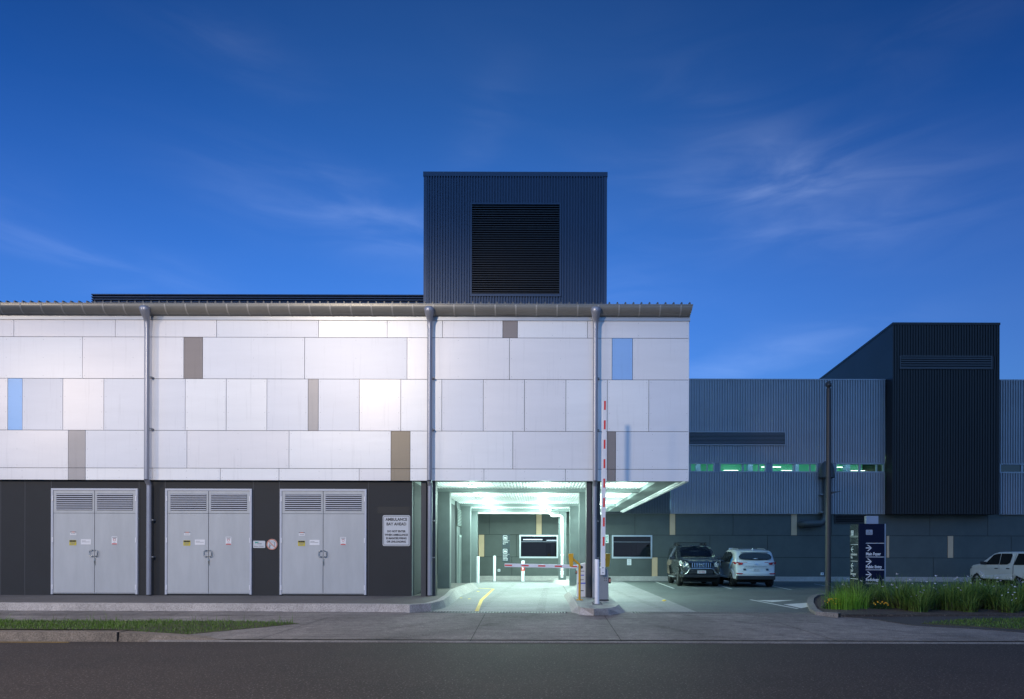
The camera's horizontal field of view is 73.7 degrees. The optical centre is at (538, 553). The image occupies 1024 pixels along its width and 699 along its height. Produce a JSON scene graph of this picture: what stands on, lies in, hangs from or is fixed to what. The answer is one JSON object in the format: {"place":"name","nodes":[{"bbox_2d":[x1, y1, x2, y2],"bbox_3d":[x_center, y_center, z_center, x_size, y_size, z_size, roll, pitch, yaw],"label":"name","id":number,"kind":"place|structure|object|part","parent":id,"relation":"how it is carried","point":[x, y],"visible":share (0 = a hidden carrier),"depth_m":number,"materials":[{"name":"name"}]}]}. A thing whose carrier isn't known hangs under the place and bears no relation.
{"place":"outdoors","nodes":[
{"label":"outdoors","id":0,"kind":"place"},
{"bbox_2d":[0,610,281,615],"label":"footpath","id":1,"kind":"structure","parent":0,"point":[32,612],"depth_m":15.67,"materials":[{"name":"concrete"}]},
{"bbox_2d":[0,612,299,633],"bbox_3d":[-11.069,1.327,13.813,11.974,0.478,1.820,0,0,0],"label":"grass","id":2,"kind":"structure","parent":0,"point":[109,623],"depth_m":13.86,"materials":[{"name":"green plant"}]},
{"bbox_2d":[0,583,466,603],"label":"apron","id":3,"kind":"object","parent":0,"point":[419,598],"visible":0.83,"depth_m":17.69,"materials":[{"name":"concrete"}]},
{"bbox_2d":[0,641,1023,698],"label":"road","id":4,"kind":"structure","parent":0,"point":[211,670],"depth_m":9.61,"materials":[{"name":"grey asphalt"}]},
{"bbox_2d":[0,613,1023,641],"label":"driveway","id":5,"kind":"structure","parent":0,"point":[521,626],"depth_m":13.99,"materials":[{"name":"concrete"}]},
{"bbox_2d":[0,630,230,641],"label":"old kerb","id":6,"kind":"structure","parent":5,"relation":"on","point":[71,636],"depth_m":12.71,"materials":[{"name":"grey concrete"}]},
{"bbox_2d":[0,0,1023,378],"label":"sky","id":7,"kind":"structure","parent":0,"point":[813,177],"materials":[{"name":"blue"}]},
{"bbox_2d":[433,580,695,611],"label":"bay floor","id":8,"kind":"structure","parent":0,"point":[526,596],"depth_m":21.19,"materials":[{"name":"concrete"}]},
{"bbox_2d":[0,583,478,612],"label":"apron kerb","id":9,"kind":"structure","parent":8,"relation":"on","point":[451,596],"depth_m":16.07,"materials":[{"name":"concrete"}]},
{"bbox_2d":[0,300,692,597],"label":"panelled building","id":10,"kind":"structure","parent":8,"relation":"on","point":[174,448],"depth_m":19.04,"materials":[{"name":"grey metal"}]},
{"bbox_2d":[51,488,138,593],"bbox_3d":[-12.415,-0.336,19.092,2.421,2.960,0.097,0,0,0],"label":"double door","id":11,"kind":"structure","parent":10,"relation":"in","point":[95,531],"depth_m":19.10,"materials":[{"name":"paint"}]},
{"bbox_2d":[165,489,251,594],"bbox_3d":[-9.225,-0.327,19.092,2.421,2.960,0.097,0,0,0],"label":"double door","id":12,"kind":"structure","parent":10,"relation":"in","point":[208,532],"depth_m":19.10,"materials":[{"name":"paint"}]},
{"bbox_2d":[91,294,422,302],"bbox_3d":[-9.405,-7.845,25.950,12.496,2.455,4.100,0,0,0],"label":"roof screen","id":13,"kind":"object","parent":10,"relation":"on","point":[253,298],"visible":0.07,"depth_m":23.91,"materials":[{"name":"black metal"}]},
{"bbox_2d":[253,541,264,547],"bbox_3d":[-7.819,-0.250,19.132,0.339,0.201,0.016,0,0,0],"label":"supplier sign","id":14,"kind":"object","parent":10,"relation":"attached to","point":[258,544],"visible":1,"depth_m":19.13,"materials":[{"name":"white"}]},
{"bbox_2d":[266,539,277,549],"bbox_3d":[-7.459,-0.249,19.130,0.307,0.307,0.018,0,0,0],"label":"prohibition sign","id":15,"kind":"object","parent":10,"relation":"attached to","point":[271,544],"visible":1,"depth_m":19.12,"materials":[{"name":"white"}]},
{"bbox_2d":[280,489,366,594],"bbox_3d":[-6.017,-0.319,19.092,2.421,2.960,0.097,0,0,0],"label":"double door","id":16,"kind":"structure","parent":10,"relation":"in","point":[323,532],"depth_m":19.10,"materials":[{"name":"paint"}]},
{"bbox_2d":[383,515,409,545],"bbox_3d":[-3.972,-0.635,19.132,0.768,0.864,0.016,0,0,0],"label":"warning sign","id":17,"kind":"object","parent":10,"relation":"attached to","point":[396,530],"visible":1,"depth_m":19.13,"materials":[{"name":"white"}]},
{"bbox_2d":[458,535,461,582],"bbox_3d":[-3.433,0.298,30.250,0.055,2.200,1.300,0,0,0],"label":"side door","id":18,"kind":"structure","parent":10,"relation":"in","point":[459,536],"depth_m":29.78,"materials":[{"name":"paint"}]},
{"bbox_2d":[423,171,607,303],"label":"plant tower","id":19,"kind":"structure","parent":10,"relation":"on","point":[515,237],"depth_m":20.58,"materials":[{"name":"blue"}]},
{"bbox_2d":[548,509,563,577],"bbox_3d":[0.869,-0.486,33.680,0.800,3.372,0.190,0,0,0],"label":"drain pipe","id":20,"kind":"object","parent":10,"relation":"attached to","point":[561,523],"visible":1,"depth_m":33.62,"materials":[{"name":"white paint"}]},
{"bbox_2d":[476,556,478,582],"bbox_3d":[-2.859,0.783,32.346,0.153,1.274,0.153,0,0,0],"label":"bollard","id":21,"kind":"object","parent":8,"relation":"on","point":[477,569],"visible":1,"depth_m":32.28,"materials":[{"name":"white metal"}]},
{"bbox_2d":[475,588,493,610],"bbox_3d":[-1.865,1.403,22.534,1.478,0.047,12.514,0,0,-7],"label":"yellow bay line","id":22,"kind":"object","parent":8,"relation":"on","point":[480,602],"visible":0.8,"depth_m":20.61,"materials":[{"name":"paint"}]},
{"bbox_2d":[493,556,495,580],"bbox_3d":[-2.264,0.792,35.400,0.154,1.328,0.154,0,0,0],"label":"bollard","id":23,"kind":"object","parent":8,"relation":"on","point":[494,568],"visible":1,"depth_m":35.34,"materials":[{"name":"white metal"}]},
{"bbox_2d":[521,561,524,580],"bbox_3d":[-0.785,0.920,35.398,0.192,1.080,0.195,0,0,0],"label":"bollard","id":24,"kind":"object","parent":8,"relation":"on","point":[522,573],"visible":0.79,"depth_m":35.33,"materials":[{"name":"white metal"}]},
{"bbox_2d":[547,578,576,585],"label":"traffic island","id":25,"kind":"structure","parent":8,"relation":"on","point":[561,582],"depth_m":32.72,"materials":[{"name":"concrete"}]},
{"bbox_2d":[564,590,625,615],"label":"traffic island","id":26,"kind":"structure","parent":8,"relation":"on","point":[585,606],"depth_m":16.27,"materials":[{"name":"concrete"}]},
{"bbox_2d":[505,563,584,596],"bbox_3d":[0.203,0.805,19.719,2.330,1.075,0.402,0,0,0],"label":"boom barrier","id":27,"kind":"object","parent":26,"relation":"on","point":[558,566],"visible":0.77,"depth_m":19.52,"materials":[{"name":"white metal"}]},
{"bbox_2d":[568,553,582,599],"bbox_3d":[0.992,0.624,18.116,0.381,1.242,0.140,0,0,0],"label":"card reader post","id":28,"kind":"object","parent":26,"relation":"on","point":[571,559],"visible":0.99,"depth_m":18.09,"materials":[{"name":"yellow metal"}]},
{"bbox_2d":[591,559,602,604],"bbox_3d":[1.443,0.697,16.706,0.260,1.098,0.260,0,0,0],"label":"bollard","id":29,"kind":"object","parent":26,"relation":"on","point":[597,562],"visible":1,"depth_m":16.66,"materials":[{"name":"silver metal"}]},
{"bbox_2d":[599,401,610,600],"bbox_3d":[1.757,-1.377,18.082,0.326,5.247,0.423,0,0,0],"label":"boom barrier","id":30,"kind":"object","parent":26,"relation":"on","point":[604,579],"visible":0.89,"depth_m":17.87,"materials":[{"name":"white metal"}]},
{"bbox_2d":[600,553,610,566],"bbox_3d":[1.936,0.626,20.267,0.417,1.242,0.140,0,0,0],"label":"card reader post","id":31,"kind":"object","parent":26,"relation":"on","point":[607,559],"visible":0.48,"depth_m":20.22,"materials":[{"name":"yellow metal"}]},
{"bbox_2d":[231,639,995,641],"bbox_3d":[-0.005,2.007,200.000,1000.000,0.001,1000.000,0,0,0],"label":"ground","id":32,"kind":"structure","parent":0,"point":[611,640],"depth_m":15.75,"materials":[{"name":"grey concrete"}]},
{"bbox_2d":[148,640,1023,643],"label":"kerb","id":33,"kind":"structure","parent":32,"relation":"on","point":[468,641],"depth_m":12.62,"materials":[{"name":"concrete"}]},
{"bbox_2d":[623,581,1018,611],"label":"parking lot","id":34,"kind":"structure","parent":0,"point":[710,597],"depth_m":24.36,"materials":[{"name":"grey asphalt"}]},
{"bbox_2d":[667,542,720,585],"bbox_3d":[7.228,0.471,31.988,2.340,1.975,4.840,0,0,3],"label":"parked car","id":35,"kind":"object","parent":34,"relation":"on","point":[701,562],"visible":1,"depth_m":30.30,"materials":[{"name":"grey metal"}]},
{"bbox_2d":[479,576,970,581],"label":"wall kerb","id":36,"kind":"structure","parent":34,"relation":"on","point":[613,578],"depth_m":36.58,"materials":[{"name":"concrete"}]},
{"bbox_2d":[657,582,824,608],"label":"white markings","id":37,"kind":"object","parent":34,"relation":"on","point":[800,605],"visible":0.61,"depth_m":19.21,"materials":[{"name":"paint"}]},
{"bbox_2d":[719,548,775,586],"bbox_3d":[9.436,0.613,31.331,2.325,1.695,4.495,0,0,3],"label":"parked car","id":38,"kind":"object","parent":34,"relation":"on","point":[753,566],"visible":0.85,"depth_m":29.34,"materials":[{"name":"grey paint"}]},
{"bbox_3d":[8.591,0.146,31.626,0.134,0.445,1.000,0,0,3],"label":"front window","id":39,"kind":"part","parent":38,"relation":"part of","materials":[{"name":"black glass"}]},
{"bbox_3d":[8.530,0.146,30.528,0.134,0.445,1.040,0,0,3],"label":"rear window","id":40,"kind":"part","parent":38,"relation":"part of","materials":[{"name":"black glass"}]},
{"bbox_2d":[478,322,1023,576],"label":"metal clad building","id":41,"kind":"structure","parent":34,"relation":"on","point":[927,440],"depth_m":36.66,"materials":[{"name":"grey"}]},
{"bbox_2d":[502,548,509,561],"bbox_3d":[-1.728,0.085,36.782,0.409,0.737,0.033,0,0,0],"label":"direction sign","id":42,"kind":"object","parent":41,"relation":"attached to","point":[505,554],"visible":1,"depth_m":36.77,"materials":[{"name":"white paint"}]},
{"bbox_2d":[502,535,509,547],"bbox_3d":[-1.726,-0.658,36.782,0.409,0.704,0.033,0,0,0],"label":"direction sign","id":43,"kind":"object","parent":41,"relation":"attached to","point":[505,541],"visible":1,"depth_m":36.77,"materials":[{"name":"white paint"}]},
{"bbox_2d":[519,535,557,557],"bbox_3d":[0.034,-0.362,36.769,2.087,1.259,0.058,0,0,0],"label":"window","id":44,"kind":"structure","parent":41,"relation":"in","point":[520,541],"depth_m":36.75,"materials":[{"name":"silver metal"}]},
{"bbox_2d":[605,535,608,542],"bbox_3d":[3.693,-0.775,36.791,0.215,0.447,0.015,0,0,0],"label":"wall notice","id":45,"kind":"object","parent":41,"relation":"attached to","point":[606,538],"depth_m":36.79,"materials":[{"name":"white"}]},
{"bbox_2d":[612,535,651,558],"bbox_3d":[5.059,-0.349,36.769,2.175,1.259,0.058,0,0,0],"label":"window","id":46,"kind":"structure","parent":41,"relation":"in","point":[612,535],"depth_m":36.75,"materials":[{"name":"silver metal"}]},
{"bbox_2d":[689,462,714,471],"bbox_3d":[8.175,-4.614,36.735,2.616,0.525,0.170,0,0,0],"label":"strip window","id":47,"kind":"structure","parent":41,"relation":"in","point":[690,463],"depth_m":36.65,"materials":[{"name":"grey"}]},
{"bbox_2d":[719,463,765,472],"bbox_3d":[11.004,-4.607,36.735,2.519,0.525,0.170,0,0,0],"label":"strip window","id":48,"kind":"structure","parent":41,"relation":"in","point":[742,464],"depth_m":36.65,"materials":[{"name":"grey"}]},
{"bbox_2d":[771,463,817,472],"bbox_3d":[13.778,-4.600,36.735,2.478,0.525,0.170,0,0,0],"label":"strip window","id":49,"kind":"structure","parent":41,"relation":"in","point":[816,464],"depth_m":36.65,"materials":[{"name":"grey"}]},
{"bbox_2d":[798,461,834,529],"bbox_3d":[14.876,-3.099,36.373,1.797,3.674,0.845,0,0,0],"label":"exhaust duct","id":50,"kind":"object","parent":41,"relation":"attached to","point":[805,524],"visible":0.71,"depth_m":36.24,"materials":[{"name":"grey metal"}]},
{"bbox_2d":[835,463,883,472],"bbox_3d":[17.288,-4.590,36.735,2.616,0.525,0.170,0,0,0],"label":"strip window","id":51,"kind":"structure","parent":41,"relation":"in","point":[859,464],"depth_m":36.65,"materials":[{"name":"grey"}]},
{"bbox_2d":[999,463,1023,472],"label":"strip window","id":52,"kind":"structure","parent":41,"relation":"in","point":[1003,468],"depth_m":36.73,"materials":[{"name":"grey"}]},
{"bbox_2d":[807,593,840,617],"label":"bed kerb","id":53,"kind":"structure","parent":34,"relation":"on","point":[812,607],"depth_m":16.26,"materials":[{"name":"concrete"}]},
{"bbox_2d":[970,551,1023,586],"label":"parked car","id":54,"kind":"object","parent":34,"relation":"on","point":[1003,565],"visible":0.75,"depth_m":32.10,"materials":[{"name":"grey paint"}]},
{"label":"front window","id":55,"kind":"part","parent":54,"relation":"part of","materials":[{"name":"black glass"}]},
{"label":"rear window","id":56,"kind":"part","parent":54,"relation":"part of","materials":[{"name":"black glass"}]},
{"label":"canopy window","id":57,"kind":"part","parent":54,"relation":"part of","materials":[{"name":"black glass"}]},
{"bbox_2d":[820,598,842,608],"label":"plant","id":58,"kind":"object","parent":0,"point":[829,599],"visible":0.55,"depth_m":16.90,"materials":[{"name":"green plant"}]},
{"bbox_2d":[814,594,1023,616],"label":"garden bed","id":59,"kind":"object","parent":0,"point":[819,602],"visible":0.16,"depth_m":15.89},
{"bbox_2d":[825,381,840,596],"bbox_3d":[9.358,-1.960,21.691,0.470,6.982,0.235,0,0,0],"label":"light pole","id":60,"kind":"object","parent":59,"relation":"on","point":[829,493],"visible":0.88,"depth_m":21.59,"materials":[{"name":"grey metal"}]},
{"bbox_2d":[817,588,853,609],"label":"grass tuft","id":61,"kind":"object","parent":59,"relation":"on","point":[833,602],"visible":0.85,"depth_m":16.73,"materials":[{"name":"green plant"}]},
{"bbox_2d":[824,590,848,598],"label":"grass tuft","id":62,"kind":"object","parent":59,"relation":"on","point":[836,594],"visible":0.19,"depth_m":17.89,"materials":[{"name":"green plant"}]},
{"bbox_2d":[822,576,863,595],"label":"strappy plant","id":63,"kind":"object","parent":59,"relation":"on","point":[835,587],"visible":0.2,"depth_m":20.15,"materials":[{"name":"green plant"}]},
{"bbox_2d":[812,575,877,600],"bbox_3d":[8.628,0.967,18.730,2.256,0.865,2.147,0,0,-15],"label":"strappy plant","id":64,"kind":"object","parent":59,"relation":"on","point":[838,587],"visible":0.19,"depth_m":18.64,"materials":[{"name":"green plant"}]},
{"bbox_2d":[827,590,865,609],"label":"grass tuft","id":65,"kind":"object","parent":59,"relation":"on","point":[849,605],"visible":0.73,"depth_m":16.64,"materials":[{"name":"green plant"}]},
{"bbox_2d":[838,586,872,608],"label":"grass tuft","id":66,"kind":"object","parent":59,"relation":"on","point":[859,600],"visible":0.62,"depth_m":16.94,"materials":[{"name":"green plant"}]},
{"bbox_2d":[829,578,894,607],"bbox_3d":[8.276,0.976,17.453,2.370,0.846,2.384,0,0,12],"label":"strappy plant","id":67,"kind":"object","parent":59,"relation":"on","point":[867,595],"visible":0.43,"depth_m":17.52,"materials":[{"name":"green plant"}]},
{"bbox_2d":[850,516,885,593],"bbox_3d":[11.236,0.049,23.282,0.989,2.676,0.777,0,0,0],"label":"totem sign","id":68,"kind":"object","parent":59,"relation":"on","point":[867,547],"visible":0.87,"depth_m":22.90,"materials":[{"name":"blue metal"}]},
{"bbox_2d":[856,574,897,600],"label":"strappy plant","id":69,"kind":"object","parent":59,"relation":"on","point":[879,585],"visible":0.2,"depth_m":20.08,"materials":[{"name":"green plant"}]},
{"bbox_2d":[862,582,891,602],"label":"strappy plant","id":70,"kind":"object","parent":59,"relation":"on","point":[880,598],"visible":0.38,"depth_m":18.49,"materials":[{"name":"green plant"}]},
{"bbox_2d":[869,601,891,608],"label":"flowering shrub","id":71,"kind":"object","parent":59,"relation":"on","point":[882,604],"visible":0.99,"depth_m":16.95,"materials":[{"name":"green plant"}]},
{"bbox_2d":[870,579,922,598],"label":"strappy plant","id":72,"kind":"object","parent":59,"relation":"on","point":[895,587],"visible":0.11,"depth_m":18.56,"materials":[{"name":"green plant"}]},
{"bbox_2d":[864,573,935,608],"bbox_3d":[9.170,0.916,17.457,2.541,0.974,2.418,0,0,-36],"label":"strappy plant","id":73,"kind":"object","parent":59,"relation":"on","point":[893,604],"visible":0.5,"depth_m":17.18,"materials":[{"name":"green plant"}]},
{"bbox_2d":[873,582,961,610],"bbox_3d":[9.161,0.997,16.525,2.086,0.804,2.133,0,0,-25],"label":"strappy plant","id":74,"kind":"object","parent":59,"relation":"on","point":[905,603],"visible":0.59,"depth_m":16.48,"materials":[{"name":"green plant"}]},
{"bbox_2d":[891,584,943,596],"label":"strappy plant","id":75,"kind":"object","parent":59,"relation":"on","point":[917,590],"visible":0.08,"depth_m":17.35,"materials":[{"name":"green plant"}]},
{"bbox_2d":[902,591,937,611],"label":"strappy plant","id":76,"kind":"object","parent":59,"relation":"on","point":[919,607],"visible":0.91,"depth_m":16.07,"materials":[{"name":"green plant"}]},
{"bbox_2d":[895,575,949,603],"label":"strappy plant","id":77,"kind":"object","parent":59,"relation":"on","point":[929,586],"visible":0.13,"depth_m":18.82,"materials":[{"name":"green plant"}]},
{"bbox_2d":[904,581,963,609],"bbox_3d":[9.753,1.010,17.029,1.870,0.779,1.849,0,0,25],"label":"strappy plant","id":78,"kind":"object","parent":59,"relation":"on","point":[933,606],"visible":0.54,"depth_m":16.74,"materials":[{"name":"green plant"}]},
{"bbox_2d":[917,576,975,599],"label":"strappy plant","id":79,"kind":"object","parent":59,"relation":"on","point":[943,583],"visible":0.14,"depth_m":17.44,"materials":[{"name":"green plant"}]},
{"bbox_2d":[913,581,982,610],"bbox_3d":[10.218,1.001,16.571,2.253,0.804,2.266,0,0,-13],"label":"strappy plant","id":80,"kind":"object","parent":59,"relation":"on","point":[951,603],"visible":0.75,"depth_m":16.56,"materials":[{"name":"green plant"}]},
{"bbox_2d":[926,577,995,606],"bbox_3d":[10.507,0.961,17.091,2.204,0.888,2.316,0,0,43],"label":"strappy plant","id":81,"kind":"object","parent":59,"relation":"on","point":[960,592],"visible":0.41,"depth_m":16.82,"materials":[{"name":"green plant"}]},
{"bbox_2d":[948,593,987,611],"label":"strappy plant","id":82,"kind":"object","parent":59,"relation":"on","point":[970,606],"visible":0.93,"depth_m":16.08,"materials":[{"name":"green plant"}]},
{"bbox_2d":[948,573,1000,595],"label":"strappy plant","id":83,"kind":"object","parent":59,"relation":"on","point":[973,583],"visible":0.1,"depth_m":18.71,"materials":[{"name":"green plant"}]},
{"bbox_2d":[949,576,1017,608],"bbox_3d":[11.263,0.949,17.539,2.199,0.916,2.174,0,0,39],"label":"strappy plant","id":84,"kind":"object","parent":59,"relation":"on","point":[976,591],"visible":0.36,"depth_m":17.21,"materials":[{"name":"green plant"}]},
{"bbox_2d":[973,575,1010,592],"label":"strappy plant","id":85,"kind":"object","parent":59,"relation":"on","point":[988,581],"visible":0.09,"depth_m":20.11,"materials":[{"name":"green plant"}]},
{"bbox_2d":[964,580,1023,606],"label":"strappy plant","id":86,"kind":"object","parent":59,"relation":"on","point":[994,594],"visible":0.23,"depth_m":17.24,"materials":[{"name":"green plant"}]},
{"bbox_2d":[973,583,1023,609],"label":"strappy plant","id":87,"kind":"object","parent":59,"relation":"on","point":[992,603],"visible":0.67,"depth_m":16.82,"materials":[{"name":"green plant"}]},
{"bbox_2d":[985,579,1017,592],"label":"strappy plant","id":88,"kind":"object","parent":59,"relation":"on","point":[1002,585],"visible":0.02,"depth_m":18.74,"materials":[{"name":"green plant"}]},
{"bbox_2d":[986,574,1023,603],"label":"strappy plant","id":89,"kind":"object","parent":59,"relation":"on","point":[1013,587],"visible":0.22,"depth_m":17.65,"materials":[{"name":"green plant"}]},
{"bbox_2d":[990,580,1022,600],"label":"strappy plant","id":90,"kind":"object","parent":59,"relation":"on","point":[1008,588],"visible":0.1,"depth_m":17.73,"materials":[{"name":"green plant"}]},
{"bbox_2d":[990,586,1023,610],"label":"strappy plant","id":91,"kind":"object","parent":59,"relation":"on","point":[1018,599],"visible":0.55,"depth_m":16.42,"materials":[{"name":"green plant"}]},
{"bbox_2d":[991,592,1023,612],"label":"strappy plant","id":92,"kind":"object","parent":59,"relation":"on","point":[1007,607],"visible":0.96,"depth_m":15.97,"materials":[{"name":"green plant"}]},
{"bbox_2d":[996,581,1023,606],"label":"strappy plant","id":93,"kind":"object","parent":59,"relation":"on","point":[1016,592],"visible":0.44,"depth_m":16.66,"materials":[{"name":"green plant"}]},
{"bbox_2d":[850,616,1023,641],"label":"path","id":94,"kind":"structure","parent":0,"point":[913,620],"depth_m":15.00,"materials":[{"name":"concrete"}]},
{"bbox_2d":[922,616,1023,629],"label":"grass","id":95,"kind":"structure","parent":0,"point":[1007,622],"depth_m":14.50,"materials":[{"name":"green plant"}]},
{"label":"drain channel","id":96,"kind":"structure","parent":0,"visible":0},
{"bbox_2d":[278,612,631,612],"bbox_3d":[4.996,1.535,16.010,70.000,0.270,0.422,0,0,0],"label":"drain cover strip","id":97,"kind":"object","parent":96,"relation":"on","point":[366,612],"visible":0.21,"depth_m":15.86,"materials":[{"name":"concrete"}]},
{"bbox_2d":[405,611,566,612],"bbox_3d":[-1.207,1.467,16.010,3.781,0.174,0.420,0,0,0],"label":"drain grate","id":98,"kind":"object","parent":96,"relation":"on","point":[488,612],"visible":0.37,"depth_m":16.20,"materials":[{"name":"silver metal"}]},
{"bbox_2d":[632,612,813,613],"bbox_3d":[4.411,1.482,16.010,4.421,0.174,0.420,0,0,0],"label":"drain grate","id":99,"kind":"object","parent":96,"relation":"on","point":[728,612],"visible":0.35,"depth_m":16.05,"materials":[{"name":"silver metal"}]}
]}

